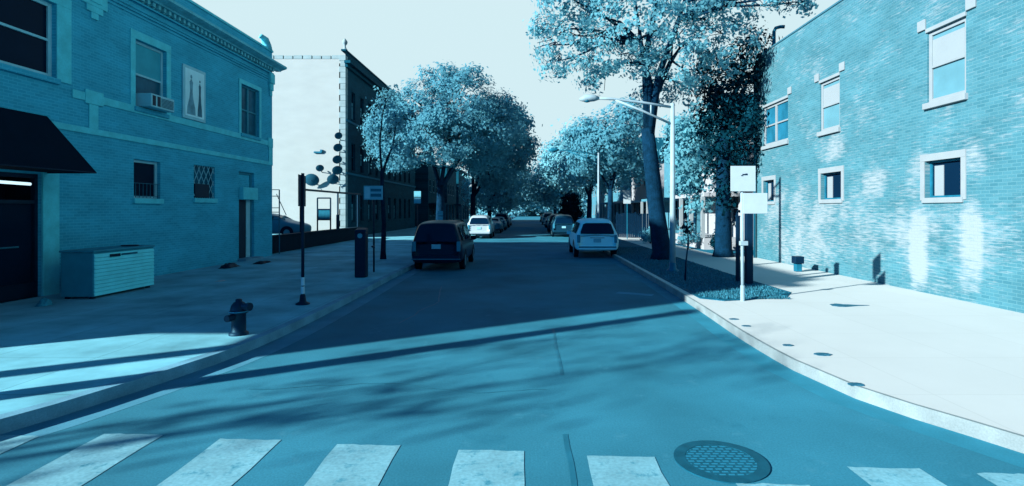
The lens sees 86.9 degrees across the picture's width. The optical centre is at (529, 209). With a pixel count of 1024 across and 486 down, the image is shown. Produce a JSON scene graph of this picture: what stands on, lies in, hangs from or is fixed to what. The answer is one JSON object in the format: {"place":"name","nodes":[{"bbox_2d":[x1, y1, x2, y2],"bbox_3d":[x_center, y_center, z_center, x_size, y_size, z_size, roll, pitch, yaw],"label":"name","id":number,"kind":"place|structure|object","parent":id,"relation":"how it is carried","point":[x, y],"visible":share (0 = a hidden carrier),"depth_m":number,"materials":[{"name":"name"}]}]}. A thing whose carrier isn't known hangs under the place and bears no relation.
{"place":"outdoors","nodes":[
{"label":"outdoors","id":0,"kind":"place"},
{"bbox_2d":[0,0,286,302],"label":"brick corner building","id":1,"kind":"structure","parent":0,"point":[98,83],"depth_m":16.01,"materials":[{"name":"brick"}]},
{"bbox_2d":[0,180,30,185],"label":"fluorescent tube","id":2,"kind":"object","parent":1,"relation":"attached to","point":[14,182],"visible":1,"depth_m":12.11,"materials":[{"name":"white glass"}]},
{"bbox_2d":[0,0,60,84],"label":"window","id":3,"kind":"structure","parent":1,"relation":"in","point":[25,25],"depth_m":12.63,"materials":[{"name":"white paint"}]},
{"bbox_2d":[0,107,96,172],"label":"awning","id":4,"kind":"object","parent":1,"relation":"attached to","point":[34,142],"visible":1,"depth_m":12.00,"materials":[{"name":"black fabric"}]},
{"bbox_2d":[132,159,163,203],"bbox_3d":[-11.641,-0.845,16.430,0.242,1.310,1.260,0,0,0],"label":"window","id":5,"kind":"structure","parent":1,"relation":"in","point":[145,172],"depth_m":16.51,"materials":[{"name":"white paint"}]},
{"bbox_2d":[134,41,169,118],"bbox_3d":[-11.641,-3.985,16.585,0.242,2.130,1.490,0,0,0],"label":"window","id":6,"kind":"structure","parent":1,"relation":"in","point":[149,60],"depth_m":16.66,"materials":[{"name":"glass"}]},
{"bbox_2d":[182,63,205,122],"bbox_3d":[-11.570,-4.000,18.675,0.059,1.800,1.250,0,0,0],"label":"poster","id":7,"kind":"object","parent":1,"relation":"attached to","point":[194,94],"depth_m":18.59,"materials":[{"name":"white paper"}]},
{"bbox_2d":[193,165,217,202],"bbox_3d":[-11.641,-0.918,19.325,0.242,1.317,1.370,0,0,0],"label":"window","id":8,"kind":"structure","parent":1,"relation":"in","point":[203,182],"depth_m":19.32,"materials":[{"name":"glass"}]},
{"bbox_2d":[239,172,257,257],"bbox_3d":[-11.600,0.250,22.200,0.360,3.600,1.200,0,0,0],"label":"door","id":9,"kind":"structure","parent":1,"relation":"in","point":[247,193],"depth_m":22.28,"materials":[{"name":"grey metal"}]},
{"bbox_2d":[241,85,260,140],"bbox_3d":[-11.641,-4.035,22.475,0.242,2.130,1.570,0,0,0],"label":"window","id":10,"kind":"structure","parent":1,"relation":"in","point":[248,95],"depth_m":22.52,"materials":[{"name":"grey glass"}]},
{"bbox_2d":[0,216,514,413],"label":"pavement","id":11,"kind":"structure","parent":0,"point":[60,347],"depth_m":10.40,"materials":[{"name":"concrete"}]},
{"bbox_2d":[34,297,52,306],"bbox_3d":[-10.400,1.960,11.597,0.229,0.172,0.334,0,0,0],"label":"crumpled bag","id":12,"kind":"object","parent":11,"relation":"on","point":[45,301],"visible":1,"depth_m":11.54,"materials":[{"name":"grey plastic"}]},
{"bbox_2d":[59,245,154,298],"bbox_3d":[-10.367,1.490,13.400,0.825,1.120,2.040,0,0,0],"label":"slatted cabinet","id":13,"kind":"object","parent":11,"relation":"on","point":[91,273],"visible":0.98,"depth_m":12.75,"materials":[{"name":"grey metal"}]},
{"bbox_2d":[218,262,239,268],"bbox_3d":[-10.700,1.962,19.308,0.398,0.168,1.007,0,0,0],"label":"crumpled rag","id":14,"kind":"object","parent":11,"relation":"on","point":[228,265],"visible":1,"depth_m":19.10,"materials":[{"name":"black fabric"}]},
{"bbox_2d":[224,298,252,336],"bbox_3d":[-4.731,1.755,8.858,0.402,0.590,0.387,0,0,0],"label":"fire hydrant","id":15,"kind":"object","parent":11,"relation":"on","point":[239,310],"visible":1,"depth_m":8.80,"materials":[{"name":"metal"}]},
{"bbox_2d":[253,261,270,263],"bbox_3d":[-10.300,2.002,20.885,0.455,0.088,1.106,0,0,0],"label":"torn sheeting","id":16,"kind":"object","parent":11,"relation":"on","point":[261,262],"visible":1,"depth_m":20.67,"materials":[{"name":"black plastic"}]},
{"bbox_2d":[272,189,285,253],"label":"gate panel","id":17,"kind":"structure","parent":11,"relation":"on","point":[278,216],"depth_m":25.28,"materials":[{"name":"metal"}]},
{"bbox_2d":[295,173,309,305],"bbox_3d":[-4.955,0.625,11.795,0.300,2.850,0.530,0,0,-38],"label":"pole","id":18,"kind":"object","parent":11,"relation":"on","point":[302,198],"visible":1,"depth_m":11.72,"materials":[{"name":"black metal"}]},
{"bbox_2d":[272,227,361,253],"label":"wall","id":19,"kind":"structure","parent":11,"relation":"on","point":[290,241],"depth_m":29.95,"materials":[{"name":"grey concrete"}]},
{"bbox_2d":[300,189,360,232],"bbox_3d":[-12.170,0.020,33.800,0.220,2.400,10.400,0,0,0],"label":"rail frame","id":20,"kind":"object","parent":19,"relation":"on","point":[337,216],"visible":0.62,"depth_m":34.34,"materials":[{"name":"black metal"}]},
{"bbox_2d":[317,197,330,230],"bbox_3d":[-13.092,0.622,34.500,0.935,2.856,0.100,0,0,0],"label":"notice frame","id":21,"kind":"object","parent":11,"relation":"on","point":[323,214],"visible":0.88,"depth_m":34.47,"materials":[{"name":"black metal"}]},
{"bbox_2d":[355,228,367,277],"bbox_3d":[-5.120,1.297,16.499,0.354,1.505,0.302,0,0,0],"label":"pay box","id":22,"kind":"object","parent":11,"relation":"on","point":[361,252],"visible":1,"depth_m":16.36,"materials":[{"name":"black metal"}]},
{"bbox_2d":[364,186,382,271],"bbox_3d":[-5.159,0.625,17.790,0.617,2.850,0.281,0,0,13],"label":"parking sign","id":23,"kind":"object","parent":11,"relation":"on","point":[373,193],"visible":1,"depth_m":17.84,"materials":[{"name":"blue metal"}]},
{"bbox_2d":[365,84,413,258],"bbox_3d":[-5.612,-1.567,22.575,1.918,7.435,1.748,0,0,-41],"label":"young tree","id":24,"kind":"object","parent":11,"relation":"on","point":[396,119],"visible":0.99,"depth_m":22.55,"materials":[{"name":"green plant"}]},
{"bbox_2d":[414,191,420,226],"bbox_3d":[-6.808,0.450,32.986,0.420,3.200,0.072,0,0,0],"label":"street sign","id":25,"kind":"object","parent":11,"relation":"on","point":[417,194],"visible":0.85,"depth_m":32.95,"materials":[{"name":"white metal"}]},
{"bbox_2d":[357,59,528,219],"bbox_3d":[-6.180,-4.603,41.364,12.848,13.506,9.015,0,0,-38],"label":"street tree","id":26,"kind":"object","parent":11,"relation":"on","point":[441,119],"visible":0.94,"depth_m":39.56,"materials":[{"name":"green plant"}]},
{"bbox_2d":[434,92,542,217],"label":"street tree","id":27,"kind":"object","parent":11,"relation":"on","point":[522,154],"visible":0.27,"depth_m":52.48,"materials":[{"name":"green plant"}]},
{"bbox_2d":[457,150,536,217],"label":"street tree","id":28,"kind":"object","parent":11,"relation":"on","point":[504,200],"visible":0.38,"depth_m":74.88,"materials":[{"name":"green plant"}]},
{"bbox_2d":[272,213,311,233],"bbox_3d":[-15.618,0.916,32.500,4.713,1.460,2.180,0,0,0],"label":"parked car","id":29,"kind":"object","parent":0,"point":[288,225],"visible":0.34,"depth_m":31.68,"materials":[{"name":"blue metal"}]},
{"bbox_2d":[272,38,417,233],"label":"apartment building","id":30,"kind":"structure","parent":0,"point":[319,103],"depth_m":39.70,"materials":[{"name":"paint"}]},
{"bbox_2d":[306,174,318,185],"bbox_3d":[-15.781,-2.170,39.253,0.708,0.920,0.854,0,0,42],"label":"satellite dish","id":31,"kind":"object","parent":30,"relation":"attached to","point":[312,179],"visible":0.98,"depth_m":39.18,"materials":[{"name":"black metal"}]},
{"bbox_2d":[316,165,323,172],"bbox_3d":[-15.132,-3.008,39.323,0.411,0.539,0.709,0,0,18],"label":"satellite dish","id":32,"kind":"object","parent":30,"relation":"attached to","point":[320,168],"visible":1,"depth_m":39.17,"materials":[{"name":"black metal"}]},
{"bbox_2d":[327,174,338,183],"bbox_3d":[-14.268,-2.206,39.256,0.565,0.743,0.759,0,0,39],"label":"satellite dish","id":33,"kind":"object","parent":30,"relation":"attached to","point":[332,179],"visible":1,"depth_m":39.16,"materials":[{"name":"black metal"}]},
{"bbox_2d":[332,155,341,163],"bbox_3d":[-13.934,-3.646,39.280,0.456,0.626,0.773,0,0,31],"label":"satellite dish","id":34,"kind":"object","parent":30,"relation":"attached to","point":[336,159],"visible":1,"depth_m":39.14,"materials":[{"name":"black metal"}]},
{"bbox_2d":[332,166,342,174],"bbox_3d":[-13.937,-2.863,39.272,0.491,0.670,0.772,0,0,34],"label":"satellite dish","id":35,"kind":"object","parent":30,"relation":"attached to","point":[337,170],"visible":1,"depth_m":39.17,"materials":[{"name":"black metal"}]},
{"bbox_2d":[333,144,341,151],"bbox_3d":[-13.878,-4.511,39.287,0.439,0.597,0.764,0,0,29],"label":"satellite dish","id":36,"kind":"object","parent":30,"relation":"attached to","point":[337,147],"visible":1,"depth_m":39.15,"materials":[{"name":"black metal"}]},
{"bbox_2d":[335,132,341,140],"bbox_3d":[-13.804,-5.360,39.311,0.391,0.539,0.737,0,0,21],"label":"satellite dish","id":37,"kind":"object","parent":30,"relation":"attached to","point":[338,135],"visible":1,"depth_m":39.16,"materials":[{"name":"black metal"}]},
{"bbox_2d":[351,191,355,222],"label":"window","id":38,"kind":"structure","parent":30,"relation":"in","point":[352,191],"depth_m":41.80,"materials":[{"name":"glass"}]},
{"bbox_2d":[351,140,355,172],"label":"window","id":39,"kind":"structure","parent":30,"relation":"in","point":[353,141],"depth_m":41.80,"materials":[{"name":"glass"}]},
{"bbox_2d":[351,89,355,122],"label":"window","id":40,"kind":"structure","parent":30,"relation":"in","point":[353,90],"depth_m":41.80,"materials":[{"name":"glass"}]},
{"bbox_2d":[360,191,364,222],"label":"window","id":41,"kind":"structure","parent":30,"relation":"in","point":[362,193],"depth_m":43.78,"materials":[{"name":"glass"}]},
{"bbox_2d":[360,143,364,174],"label":"window","id":42,"kind":"structure","parent":30,"relation":"in","point":[362,145],"depth_m":43.78,"materials":[{"name":"glass"}]},
{"bbox_2d":[360,95,364,126],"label":"window","id":43,"kind":"structure","parent":30,"relation":"in","point":[361,96],"depth_m":43.78,"materials":[{"name":"glass"}]},
{"bbox_2d":[368,200,371,221],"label":"window","id":44,"kind":"structure","parent":30,"relation":"in","point":[368,200],"depth_m":45.96,"materials":[{"name":"glass"}]},
{"bbox_2d":[368,149,371,175],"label":"window","id":45,"kind":"structure","parent":30,"relation":"in","point":[369,149],"depth_m":45.96,"materials":[{"name":"glass"}]},
{"bbox_2d":[368,100,371,118],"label":"window","id":46,"kind":"structure","parent":30,"relation":"in","point":[369,102],"depth_m":45.96,"materials":[{"name":"glass"}]},
{"bbox_2d":[388,195,391,219],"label":"window","id":47,"kind":"structure","parent":30,"relation":"in","point":[389,195],"depth_m":52.48,"materials":[{"name":"glass"}]},
{"bbox_2d":[394,195,396,219],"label":"window","id":48,"kind":"structure","parent":30,"relation":"in","point":[395,195],"depth_m":54.80,"materials":[{"name":"glass"}]},
{"bbox_2d":[415,161,454,226],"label":"brick house","id":49,"kind":"structure","parent":0,"point":[425,183],"depth_m":67.00,"materials":[{"name":"brick"}]},
{"bbox_2d":[440,166,468,222],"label":"brick house","id":50,"kind":"structure","parent":0,"point":[450,192],"depth_m":83.21,"materials":[{"name":"brick"}]},
{"bbox_2d":[456,169,468,219],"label":"brick house","id":51,"kind":"structure","parent":0,"point":[459,200],"depth_m":94.58,"materials":[{"name":"brick"}]},
{"bbox_2d":[479,168,536,215],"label":"street tree","id":52,"kind":"object","parent":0,"point":[525,201],"visible":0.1,"depth_m":107.79,"materials":[{"name":"green plant"}]},
{"bbox_2d":[0,216,1023,485],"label":"road","id":53,"kind":"structure","parent":0,"point":[524,350],"depth_m":5.93,"materials":[{"name":"grey asphalt"}]},
{"bbox_2d":[0,216,515,434],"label":"kerb","id":54,"kind":"structure","parent":53,"relation":"on","point":[36,414],"depth_m":6.89,"materials":[{"name":"concrete"}]},
{"bbox_2d":[437,211,442,219],"bbox_3d":[-4.434,1.050,26.986,0.270,2.000,0.072,0,0,0],"label":"street sign","id":55,"kind":"object","parent":54,"relation":"on","point":[439,215],"visible":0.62,"depth_m":26.95,"materials":[{"name":"blue metal"}]},
{"bbox_2d":[1,217,515,437],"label":"gutter","id":56,"kind":"object","parent":53,"relation":"on","point":[90,413],"visible":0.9,"depth_m":7.18,"materials":[{"name":"concrete"}]},
{"bbox_2d":[411,220,475,268],"bbox_3d":[-3.300,1.292,21.548,2.260,1.810,4.845,0,0,0],"label":"minivan","id":57,"kind":"object","parent":53,"relation":"on","point":[443,241],"visible":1,"depth_m":19.22,"materials":[{"name":"blue paint"}]},
{"bbox_2d":[467,215,495,237],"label":"parked car","id":58,"kind":"object","parent":53,"relation":"on","point":[481,224],"visible":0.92,"depth_m":41.01,"materials":[{"name":"white paint"}]},
{"bbox_2d":[491,217,504,232],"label":"parked car","id":59,"kind":"object","parent":53,"relation":"on","point":[499,224],"visible":0.52,"depth_m":51.64,"materials":[{"name":"blue metal"}]},
{"bbox_2d":[494,217,507,229],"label":"parked car","id":60,"kind":"object","parent":53,"relation":"on","point":[504,223],"visible":0.41,"depth_m":58.90,"materials":[{"name":"grey paint"}]},
{"bbox_2d":[495,213,510,227],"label":"parked car","id":61,"kind":"object","parent":53,"relation":"on","point":[505,216],"visible":0.55,"depth_m":66.13,"materials":[{"name":"grey paint"}]},
{"bbox_2d":[541,213,552,224],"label":"parked car","id":62,"kind":"object","parent":53,"relation":"on","point":[545,215],"visible":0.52,"depth_m":80.06,"materials":[{"name":"black paint"}]},
{"bbox_2d":[546,214,563,231],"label":"parked car","id":63,"kind":"object","parent":53,"relation":"on","point":[551,216],"visible":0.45,"depth_m":52.41,"materials":[{"name":"grey paint"}]},
{"bbox_2d":[549,215,574,236],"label":"parked car","id":64,"kind":"object","parent":53,"relation":"on","point":[562,223],"visible":0.81,"depth_m":43.51,"materials":[{"name":"grey paint"}]},
{"bbox_2d":[567,217,618,256],"bbox_3d":[3.080,1.274,26.708,2.417,1.843,4.760,0,0,0],"label":"suv","id":65,"kind":"object","parent":53,"relation":"on","point":[592,234],"visible":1,"depth_m":24.42,"materials":[{"name":"silver metal"}]},
{"bbox_2d":[674,440,769,483],"bbox_3d":[1.680,2.194,4.740,0.800,0.012,0.800,0,0,0],"label":"manhole cover","id":66,"kind":"object","parent":53,"relation":"on","point":[722,462],"visible":1,"depth_m":4.69,"materials":[{"name":"metal"}]},
{"bbox_2d":[568,234,1023,467],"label":"gutter","id":67,"kind":"object","parent":53,"relation":"on","point":[768,363],"visible":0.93,"depth_m":6.47,"materials":[{"name":"concrete"}]},
{"bbox_2d":[602,251,1023,453],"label":"kerb","id":68,"kind":"structure","parent":53,"relation":"on","point":[985,432],"depth_m":6.14,"materials":[{"name":"concrete"}]},
{"bbox_2d":[847,382,864,385],"bbox_3d":[3.835,2.045,6.349,0.176,0.007,0.129,0,0,20],"label":"leaf drift","id":69,"kind":"object","parent":68,"relation":"on","point":[855,384],"visible":1,"depth_m":6.32,"materials":[{"name":"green plant"}]},
{"bbox_2d":[192,0,838,186],"label":"sky","id":70,"kind":"structure","parent":0,"point":[390,38],"materials":[{"name":"white"}]},
{"bbox_2d":[583,216,740,253],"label":"yard lawn","id":71,"kind":"structure","parent":0,"point":[711,251],"depth_m":27.19,"materials":[{"name":"green plant"}]},
{"bbox_2d":[591,180,607,218],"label":"frame house","id":72,"kind":"structure","parent":71,"relation":"on","point":[603,198],"depth_m":88.16,"materials":[{"name":"grey"}]},
{"bbox_2d":[599,176,631,223],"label":"frame house","id":73,"kind":"structure","parent":71,"relation":"on","point":[618,196],"depth_m":65.08,"materials":[{"name":"grey"}]},
{"bbox_2d":[613,137,664,229],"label":"frame house","id":74,"kind":"structure","parent":71,"relation":"on","point":[638,194],"depth_m":53.32,"materials":[{"name":"white wood"}]},
{"bbox_2d":[641,120,700,237],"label":"frame house","id":75,"kind":"structure","parent":71,"relation":"on","point":[666,199],"depth_m":42.80,"materials":[{"name":"grey"}]},
{"bbox_2d":[675,201,677,219],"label":"window","id":76,"kind":"structure","parent":75,"relation":"in","point":[675,201],"depth_m":42.51,"materials":[{"name":"black glass"}]},
{"bbox_2d":[683,200,686,220],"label":"window","id":77,"kind":"structure","parent":75,"relation":"in","point":[685,214],"depth_m":40.06,"materials":[{"name":"black glass"}]},
{"bbox_2d":[657,107,734,233],"bbox_3d":[9.241,-1.796,28.991,4.694,7.892,3.571,0,0,18],"label":"yard tree","id":78,"kind":"object","parent":71,"relation":"on","point":[681,151],"visible":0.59,"depth_m":28.36,"materials":[{"name":"green plant"}]},
{"bbox_2d":[708,229,714,248],"bbox_3d":[9.416,1.465,26.577,1.176,1.279,1.105,0,0,22],"label":"shrub","id":79,"kind":"object","parent":71,"relation":"on","point":[712,242],"visible":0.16,"depth_m":26.50,"materials":[{"name":"green plant"}]},
{"bbox_2d":[675,94,752,249],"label":"frame house","id":80,"kind":"structure","parent":71,"relation":"on","point":[707,223],"depth_m":29.19,"materials":[{"name":"white wood"}]},
{"bbox_2d":[731,197,737,224],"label":"window","id":81,"kind":"structure","parent":80,"relation":"in","point":[735,209],"depth_m":29.15,"materials":[{"name":"black glass"}]},
{"bbox_2d":[609,238,790,300],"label":"parkway lawn","id":82,"kind":"structure","parent":0,"point":[626,244],"depth_m":16.30,"materials":[{"name":"green plant"}]},
{"bbox_2d":[521,163,581,213],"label":"street tree","id":83,"kind":"object","parent":82,"relation":"on","point":[535,206],"visible":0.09,"depth_m":111.51,"materials":[{"name":"green plant"}]},
{"bbox_2d":[525,133,595,209],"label":"street tree","id":84,"kind":"object","parent":82,"relation":"on","point":[553,193],"visible":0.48,"depth_m":76.92,"materials":[{"name":"green plant"}]},
{"bbox_2d":[556,190,585,221],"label":"conifer","id":85,"kind":"object","parent":82,"relation":"on","point":[570,203],"visible":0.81,"depth_m":62.29,"materials":[{"name":"green plant"}]},
{"bbox_2d":[548,148,599,217],"bbox_3d":[2.846,-0.896,33.500,3.308,5.893,0.390,0,0,0],"label":"street lamp","id":86,"kind":"object","parent":82,"relation":"on","point":[553,150],"visible":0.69,"depth_m":33.47,"materials":[{"name":"metal"}]},
{"bbox_2d":[543,114,639,217],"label":"street tree","id":87,"kind":"object","parent":82,"relation":"on","point":[588,188],"visible":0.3,"depth_m":49.60,"materials":[{"name":"green plant"}]},
{"bbox_2d":[555,92,663,222],"bbox_3d":[5.461,-2.770,36.277,7.413,9.840,5.917,0,0,0],"label":"street tree","id":88,"kind":"object","parent":82,"relation":"on","point":[618,156],"visible":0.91,"depth_m":35.18,"materials":[{"name":"green plant"}]},
{"bbox_2d":[579,94,678,271],"bbox_3d":[3.326,-0.896,18.000,3.308,5.893,0.390,0,0,0],"label":"street lamp","id":89,"kind":"object","parent":82,"relation":"on","point":[586,98],"visible":0.96,"depth_m":17.94,"materials":[{"name":"metal"}]},
{"bbox_2d":[523,0,818,259],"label":"street tree","id":90,"kind":"object","parent":82,"relation":"on","point":[646,58],"visible":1,"depth_m":21.54,"materials":[{"name":"green plant"}]},
{"bbox_2d":[680,219,693,280],"bbox_3d":[4.555,1.175,15.589,0.322,1.852,0.435,0,0,-33],"label":"sapling","id":91,"kind":"object","parent":82,"relation":"on","point":[686,228],"visible":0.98,"depth_m":15.58,"materials":[{"name":"green plant"}]},
{"bbox_2d":[735,216,739,281],"bbox_3d":[5.950,1.130,15.400,0.130,1.940,0.130,0,0,0],"label":"timber post","id":92,"kind":"object","parent":82,"relation":"on","point":[737,248],"visible":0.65,"depth_m":15.35,"materials":[{"name":"brown wood"}]},
{"bbox_2d":[744,214,752,283],"bbox_3d":[6.060,1.050,14.910,0.210,2.100,0.210,0,0,0],"label":"timber post","id":93,"kind":"object","parent":82,"relation":"on","point":[748,250],"visible":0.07,"depth_m":14.82,"materials":[{"name":"brown wood"}]},
{"bbox_2d":[608,237,1023,434],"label":"pavement","id":94,"kind":"structure","parent":0,"point":[961,358],"depth_m":8.83,"materials":[{"name":"concrete"}]},
{"bbox_2d":[623,190,630,238],"bbox_3d":[6.880,0.325,37.988,0.520,3.450,0.076,0,0,0],"label":"yard sign","id":95,"kind":"object","parent":94,"relation":"on","point":[627,197],"visible":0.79,"depth_m":37.95,"materials":[{"name":"metal"}]},
{"bbox_2d":[616,212,649,237],"bbox_3d":[7.890,1.125,39.855,2.980,1.950,0.150,0,0,0],"label":"wood fence","id":96,"kind":"object","parent":94,"relation":"on","point":[637,223],"visible":0.63,"depth_m":39.78,"materials":[{"name":"brown wood"}]},
{"bbox_2d":[639,226,650,243],"bbox_3d":[7.468,1.518,33.012,1.507,1.176,1.210,0,0,0],"label":"shrub","id":97,"kind":"object","parent":94,"relation":"on","point":[645,238],"visible":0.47,"depth_m":32.82,"materials":[{"name":"green plant"}]},
{"bbox_2d":[676,219,699,248],"bbox_3d":[8.274,1.273,28.183,1.192,1.662,1.277,0,0,-43],"label":"shrub","id":98,"kind":"object","parent":94,"relation":"on","point":[693,237],"visible":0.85,"depth_m":28.00,"materials":[{"name":"green plant"}]},
{"bbox_2d":[688,16,782,257],"bbox_3d":[8.711,-2.978,23.412,3.742,10.256,3.222,0,0,0],"label":"ivy tree","id":99,"kind":"object","parent":94,"relation":"on","point":[726,142],"visible":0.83,"depth_m":23.16,"materials":[{"name":"green plant"}]},
{"bbox_2d":[731,166,767,300],"bbox_3d":[4.935,0.530,12.175,0.810,3.040,0.150,0,0,0],"label":"regulatory sign","id":100,"kind":"object","parent":94,"relation":"on","point":[743,178],"visible":1,"depth_m":12.14,"materials":[{"name":"metal"}]},
{"bbox_2d":[792,256,803,271],"bbox_3d":[8.950,1.795,18.000,0.300,0.510,0.280,0,0,0],"label":"standpipe","id":101,"kind":"object","parent":94,"relation":"on","point":[798,261],"visible":1,"depth_m":17.90,"materials":[{"name":"metal"}]},
{"bbox_2d":[814,352,832,355],"bbox_3d":[4.163,2.045,7.663,0.256,0.007,0.169,0,0,0],"label":"leaf drift","id":102,"kind":"object","parent":94,"relation":"on","point":[822,354],"visible":1,"depth_m":7.64,"materials":[{"name":"brown plant"}]},
{"bbox_2d":[830,303,868,306],"bbox_3d":[6.893,2.045,11.616,0.829,0.007,0.402,0,0,0],"label":"leaf drift","id":103,"kind":"object","parent":94,"relation":"on","point":[842,305],"visible":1,"depth_m":11.55,"materials":[{"name":"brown plant"}]},
{"bbox_2d":[753,0,1023,312],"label":"brick side building","id":104,"kind":"structure","parent":0,"point":[892,149],"depth_m":14.22,"materials":[{"name":"brick"}]},
{"bbox_2d":[761,175,775,204],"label":"window","id":105,"kind":"structure","parent":104,"relation":"in","point":[771,184],"depth_m":22.12,"materials":[{"name":"metal"}]},
{"bbox_2d":[759,87,791,149],"bbox_3d":[9.806,-3.555,21.525,0.192,2.110,2.730,0,0,0],"label":"window","id":106,"kind":"structure","parent":104,"relation":"in","point":[776,127],"depth_m":21.47,"materials":[{"name":"white paint"}]},
{"bbox_2d":[814,61,844,136],"bbox_3d":[9.806,-3.540,17.625,0.192,2.140,1.730,0,0,0],"label":"window","id":107,"kind":"structure","parent":104,"relation":"in","point":[830,90],"depth_m":17.66,"materials":[{"name":"white glass"}]},
{"bbox_2d":[818,165,843,202],"bbox_3d":[9.866,-0.805,17.550,0.232,1.170,1.480,0,0,0],"label":"window","id":108,"kind":"structure","parent":104,"relation":"in","point":[834,182],"depth_m":17.63,"materials":[{"name":"metal"}]},
{"bbox_2d":[920,149,965,202],"bbox_3d":[9.866,-0.770,12.815,0.232,1.200,1.410,0,0,0],"label":"window","id":109,"kind":"structure","parent":104,"relation":"in","point":[947,177],"depth_m":12.87,"materials":[{"name":"metal"}]},
{"bbox_2d":[917,0,976,109],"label":"window","id":110,"kind":"structure","parent":104,"relation":"in","point":[947,44],"depth_m":12.72,"materials":[{"name":"white glass"}]},
{"label":"ground","id":111,"kind":"structure","parent":0,"visible":0},
{"bbox_2d":[469,184,587,216],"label":"wood","id":112,"kind":"object","parent":111,"relation":"on","point":[533,211],"visible":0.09,"depth_m":183.35,"materials":[{"name":"green plant"}]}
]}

